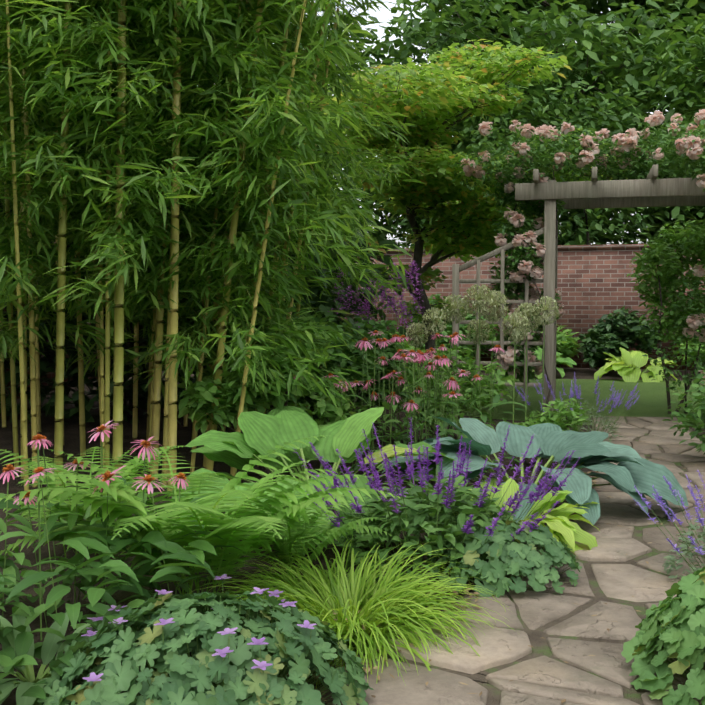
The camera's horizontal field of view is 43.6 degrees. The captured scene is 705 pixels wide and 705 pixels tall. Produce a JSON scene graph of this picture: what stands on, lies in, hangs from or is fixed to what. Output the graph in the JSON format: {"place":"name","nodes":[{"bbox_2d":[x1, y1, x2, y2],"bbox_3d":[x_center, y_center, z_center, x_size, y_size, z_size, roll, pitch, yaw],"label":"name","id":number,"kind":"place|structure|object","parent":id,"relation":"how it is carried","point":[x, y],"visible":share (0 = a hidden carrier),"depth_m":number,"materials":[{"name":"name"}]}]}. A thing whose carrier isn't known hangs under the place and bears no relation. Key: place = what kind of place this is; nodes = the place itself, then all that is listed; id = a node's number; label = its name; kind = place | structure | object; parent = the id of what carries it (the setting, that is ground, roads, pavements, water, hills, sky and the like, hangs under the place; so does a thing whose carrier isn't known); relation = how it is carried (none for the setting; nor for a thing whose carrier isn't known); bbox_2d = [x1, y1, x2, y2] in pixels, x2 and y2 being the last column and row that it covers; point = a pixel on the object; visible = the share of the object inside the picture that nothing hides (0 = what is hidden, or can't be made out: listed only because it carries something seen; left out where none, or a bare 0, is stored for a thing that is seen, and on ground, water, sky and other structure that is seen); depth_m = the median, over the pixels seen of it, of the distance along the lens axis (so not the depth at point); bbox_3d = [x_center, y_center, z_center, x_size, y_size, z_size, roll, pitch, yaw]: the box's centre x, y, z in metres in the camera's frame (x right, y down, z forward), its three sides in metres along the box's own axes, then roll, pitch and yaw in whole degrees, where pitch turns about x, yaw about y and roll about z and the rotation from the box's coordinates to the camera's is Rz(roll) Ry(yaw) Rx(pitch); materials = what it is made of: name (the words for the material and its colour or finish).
{"place":"outdoors","nodes":[
{"label":"outdoors","id":0,"kind":"place"},
{"bbox_2d":[0,363,704,704],"bbox_3d":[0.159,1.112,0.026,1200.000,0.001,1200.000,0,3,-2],"label":"ground","id":1,"kind":"structure","parent":0,"point":[71,445],"depth_m":5.64,"materials":[{"name":"soil"}]},
{"bbox_2d":[0,612,121,704],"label":"leafy plant","id":2,"kind":"object","parent":1,"relation":"on","point":[50,648],"visible":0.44,"depth_m":2.55,"materials":[{"name":"green plant"}]},
{"bbox_2d":[0,242,162,398],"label":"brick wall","id":3,"kind":"structure","parent":1,"relation":"on","point":[51,375],"depth_m":10.88,"materials":[{"name":"brown brick"}]},
{"bbox_2d":[0,446,187,557],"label":"fern plant","id":4,"kind":"object","parent":1,"relation":"on","point":[136,461],"visible":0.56,"depth_m":3.71,"materials":[{"name":"green plant"}]},
{"bbox_2d":[0,421,241,699],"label":"coneflowers","id":5,"kind":"object","parent":1,"relation":"on","point":[132,580],"visible":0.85,"depth_m":2.79,"materials":[{"name":"green plant"}]},
{"bbox_2d":[0,39,260,411],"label":"shrub","id":6,"kind":"object","parent":1,"relation":"on","point":[130,407],"depth_m":8.87,"materials":[{"name":"green plant"}]},
{"bbox_2d":[0,0,339,490],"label":"bamboo canes","id":7,"kind":"object","parent":1,"relation":"on","point":[170,415],"visible":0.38,"depth_m":5.12,"materials":[{"name":"green plant"}]},
{"bbox_2d":[0,0,427,409],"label":"bamboo foliage","id":8,"kind":"object","parent":7,"relation":"attached to","point":[40,36],"visible":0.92,"depth_m":4.91,"materials":[{"name":"green plant"}]},
{"bbox_2d":[0,436,404,609],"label":"fern plant","id":9,"kind":"object","parent":1,"relation":"on","point":[231,526],"visible":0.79,"depth_m":2.98,"materials":[{"name":"green plant"}]},
{"bbox_2d":[37,574,373,704],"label":"geranium plant","id":10,"kind":"object","parent":1,"relation":"on","point":[219,667],"visible":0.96,"depth_m":2.25,"materials":[{"name":"green plant"}]},
{"bbox_2d":[0,123,421,427],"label":"low hedge","id":11,"kind":"object","parent":1,"relation":"on","point":[47,364],"visible":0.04,"depth_m":8.36,"materials":[{"name":"green plant"}]},
{"bbox_2d":[147,279,311,432],"bbox_3d":[-1.079,0.029,7.229,1.320,1.354,1.413,2,4,29],"label":"border shrub","id":12,"kind":"object","parent":1,"relation":"on","point":[191,322],"visible":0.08,"depth_m":6.94,"materials":[{"name":"green plant"}]},
{"bbox_2d":[177,307,356,476],"bbox_3d":[-0.519,0.259,5.561,1.191,1.089,1.114,0,3,-2],"label":"border shrub","id":13,"kind":"object","parent":1,"relation":"on","point":[204,391],"visible":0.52,"depth_m":5.23,"materials":[{"name":"green plant"}]},
{"bbox_2d":[228,482,391,581],"bbox_3d":[-0.253,0.722,3.450,0.712,0.344,0.675,3,5,43],"label":"fern plant","id":14,"kind":"object","parent":1,"relation":"on","point":[284,545],"visible":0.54,"depth_m":3.43,"materials":[{"name":"green plant"}]},
{"bbox_2d":[167,406,453,549],"bbox_3d":[-0.134,0.566,4.444,1.565,0.541,1.540,0,3,-2],"label":"hosta","id":15,"kind":"object","parent":1,"relation":"on","point":[264,433],"visible":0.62,"depth_m":4.54,"materials":[{"name":"green plant"}]},
{"bbox_2d":[269,245,383,339],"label":"shrub","id":16,"kind":"object","parent":1,"relation":"on","point":[353,295],"visible":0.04,"depth_m":9.42,"materials":[{"name":"green plant"}]},
{"bbox_2d":[257,310,409,421],"bbox_3d":[-0.229,0.218,6.459,1.334,1.067,1.170,0,3,-2],"label":"border shrub","id":17,"kind":"object","parent":1,"relation":"on","point":[356,362],"visible":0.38,"depth_m":6.31,"materials":[{"name":"green plant"}]},
{"bbox_2d":[190,1,492,247],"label":"wall tree","id":18,"kind":"object","parent":1,"relation":"on","point":[445,27],"depth_m":17.75,"materials":[{"name":"green plant"}]},
{"bbox_2d":[190,536,518,688],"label":"ornamental grass","id":19,"kind":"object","parent":1,"relation":"on","point":[321,596],"depth_m":2.99,"materials":[{"name":"green plant"}]},
{"bbox_2d":[314,324,419,434],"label":"purple flower shrub","id":20,"kind":"object","parent":1,"relation":"on","point":[376,390],"visible":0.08,"depth_m":7.06,"materials":[{"name":"green plant"}]},
{"bbox_2d":[328,260,427,351],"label":"purple flower panicles","id":21,"kind":"object","parent":20,"relation":"on","point":[392,305],"visible":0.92,"depth_m":6.96,"materials":[{"name":"purple plant"}]},
{"bbox_2d":[42,31,704,247],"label":"hedge plant","id":22,"kind":"object","parent":1,"relation":"on","point":[504,120],"visible":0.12,"depth_m":15.91,"materials":[{"name":"green plant"}]},
{"bbox_2d":[369,331,414,364],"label":"shrub","id":23,"kind":"object","parent":1,"relation":"on","point":[406,345],"depth_m":14.28,"materials":[{"name":"green plant"}]},
{"bbox_2d":[289,330,528,488],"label":"coneflowers","id":24,"kind":"object","parent":1,"relation":"on","point":[419,358],"visible":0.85,"depth_m":5.55,"materials":[{"name":"green plant"}]},
{"bbox_2d":[294,417,580,586],"bbox_3d":[0.291,0.593,3.668,1.023,0.616,1.051,-2,4,-36],"label":"salvia plant","id":25,"kind":"object","parent":1,"relation":"on","point":[444,504],"visible":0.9,"depth_m":3.57,"materials":[{"name":"purple plant"}]},
{"bbox_2d":[387,344,516,439],"bbox_3d":[0.749,0.330,6.921,1.148,0.797,0.735,-1,3,-18],"label":"border shrub","id":26,"kind":"object","parent":1,"relation":"on","point":[469,361],"visible":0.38,"depth_m":6.88,"materials":[{"name":"green plant"}]},
{"bbox_2d":[407,294,499,363],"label":"shrub","id":27,"kind":"object","parent":1,"relation":"on","point":[441,340],"depth_m":14.12,"materials":[{"name":"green plant"}]},
{"bbox_2d":[294,39,633,377],"bbox_3d":[0.979,-1.506,10.195,4.138,4.088,3.341,-3,4,-37],"label":"japanese maple tree","id":28,"kind":"object","parent":1,"relation":"on","point":[468,230],"visible":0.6,"depth_m":9.61,"materials":[{"name":"green plant"}]},
{"bbox_2d":[247,452,703,704],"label":"leaf litter leaves","id":29,"kind":"object","parent":1,"relation":"on","point":[426,683],"visible":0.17,"depth_m":3.00,"materials":[{"name":"plant"}]},
{"bbox_2d":[406,284,559,466],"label":"allium plants","id":30,"kind":"object","parent":1,"relation":"on","point":[492,300],"visible":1,"depth_m":5.98,"materials":[{"name":"green plant"}]},
{"bbox_2d":[426,519,581,597],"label":"geranium plant","id":31,"kind":"object","parent":1,"relation":"on","point":[521,558],"visible":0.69,"depth_m":3.34,"materials":[{"name":"green plant"}]},
{"bbox_2d":[319,417,704,704],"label":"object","id":32,"kind":"object","parent":1,"relation":"on","point":[539,644],"visible":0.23,"depth_m":3.02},
{"bbox_2d":[440,478,599,552],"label":"hosta","id":33,"kind":"object","parent":1,"relation":"on","point":[562,528],"visible":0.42,"depth_m":4.05,"materials":[{"name":"green plant"}]},
{"bbox_2d":[340,244,704,370],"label":"brick wall","id":34,"kind":"structure","parent":1,"relation":"on","point":[594,284],"depth_m":14.71,"materials":[{"name":"brown brick"}]},
{"bbox_2d":[484,313,579,366],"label":"shrub","id":35,"kind":"object","parent":1,"relation":"on","point":[566,346],"depth_m":13.82,"materials":[{"name":"green plant"}]},
{"bbox_2d":[382,416,688,524],"bbox_3d":[0.880,0.679,4.755,1.299,0.657,1.463,-2,4,-34],"label":"blue hosta","id":36,"kind":"object","parent":1,"relation":"on","point":[630,470],"visible":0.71,"depth_m":4.60,"materials":[{"name":"teal plant"}]},
{"bbox_2d":[382,0,704,246],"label":"wall tree","id":37,"kind":"object","parent":1,"relation":"on","point":[588,61],"visible":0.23,"depth_m":17.16,"materials":[{"name":"green plant"}]},
{"bbox_2d":[516,398,589,469],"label":"leafy plant","id":38,"kind":"object","parent":1,"relation":"on","point":[551,417],"visible":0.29,"depth_m":5.82,"materials":[{"name":"green plant"}]},
{"bbox_2d":[414,0,696,135],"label":"tree","id":39,"kind":"object","parent":1,"relation":"on","point":[598,7],"visible":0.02,"depth_m":29.46,"materials":[{"name":"green plant"}]},
{"bbox_2d":[448,109,704,415],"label":"climbing rose","id":40,"kind":"object","parent":1,"relation":"on","point":[590,150],"visible":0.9,"depth_m":8.12,"materials":[{"name":"green plant"}]},
{"bbox_2d":[515,372,639,442],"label":"lavender plant","id":41,"kind":"object","parent":1,"relation":"on","point":[606,422],"visible":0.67,"depth_m":6.91,"materials":[{"name":"purple plant"}]},
{"bbox_2d":[575,306,663,373],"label":"shrub","id":42,"kind":"object","parent":1,"relation":"on","point":[609,335],"depth_m":13.28,"materials":[{"name":"green plant"}]},
{"bbox_2d":[607,15,704,242],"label":"wall tree","id":43,"kind":"object","parent":1,"relation":"on","point":[694,28],"visible":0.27,"depth_m":16.03,"materials":[{"name":"green plant"}]},
{"bbox_2d":[612,0,704,67],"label":"tree","id":44,"kind":"object","parent":1,"relation":"on","point":[698,8],"visible":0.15,"depth_m":25.77,"materials":[{"name":"green plant"}]},
{"bbox_2d":[621,567,704,704],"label":"alchemilla plant","id":45,"kind":"object","parent":1,"relation":"on","point":[674,627],"visible":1,"depth_m":2.44,"materials":[{"name":"green plant"}]},
{"bbox_2d":[634,470,704,581],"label":"catmint plant","id":46,"kind":"object","parent":1,"relation":"on","point":[684,545],"visible":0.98,"depth_m":3.48,"materials":[{"name":"purple plant"}]},
{"bbox_2d":[662,366,704,454],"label":"shrub","id":47,"kind":"object","parent":1,"relation":"on","point":[696,397],"visible":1,"depth_m":5.94,"materials":[{"name":"green plant"}]},
{"bbox_2d":[673,322,704,371],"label":"shrub","id":48,"kind":"object","parent":1,"relation":"on","point":[695,348],"depth_m":12.83,"materials":[{"name":"green plant"}]},
{"bbox_2d":[273,0,680,247],"label":"sky","id":49,"kind":"structure","parent":0,"point":[384,15],"materials":[{"name":"white"}]},
{"bbox_2d":[326,416,704,704],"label":"stone path","id":50,"kind":"structure","parent":0,"point":[543,680],"depth_m":2.97,"materials":[{"name":"beige stone"}]},
{"bbox_2d":[394,377,704,426],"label":"lawn","id":51,"kind":"structure","parent":0,"point":[651,401],"depth_m":10.10,"materials":[{"name":"green plant"}]},
{"bbox_2d":[506,346,576,378],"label":"hosta plant","id":52,"kind":"object","parent":51,"relation":"on","point":[568,361],"depth_m":13.00,"materials":[{"name":"green plant"}]},
{"bbox_2d":[451,164,704,416],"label":"pergola","id":53,"kind":"object","parent":51,"relation":"on","point":[651,190],"visible":0.73,"depth_m":7.97,"materials":[{"name":"grey wood"}]},
{"bbox_2d":[594,347,676,382],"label":"hosta plant","id":54,"kind":"object","parent":51,"relation":"on","point":[632,359],"depth_m":12.51,"materials":[{"name":"green plant"}]},
{"bbox_2d":[627,218,704,413],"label":"arch shrub","id":55,"kind":"object","parent":51,"relation":"on","point":[654,257],"visible":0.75,"depth_m":8.64,"materials":[{"name":"green plant"}]}
]}

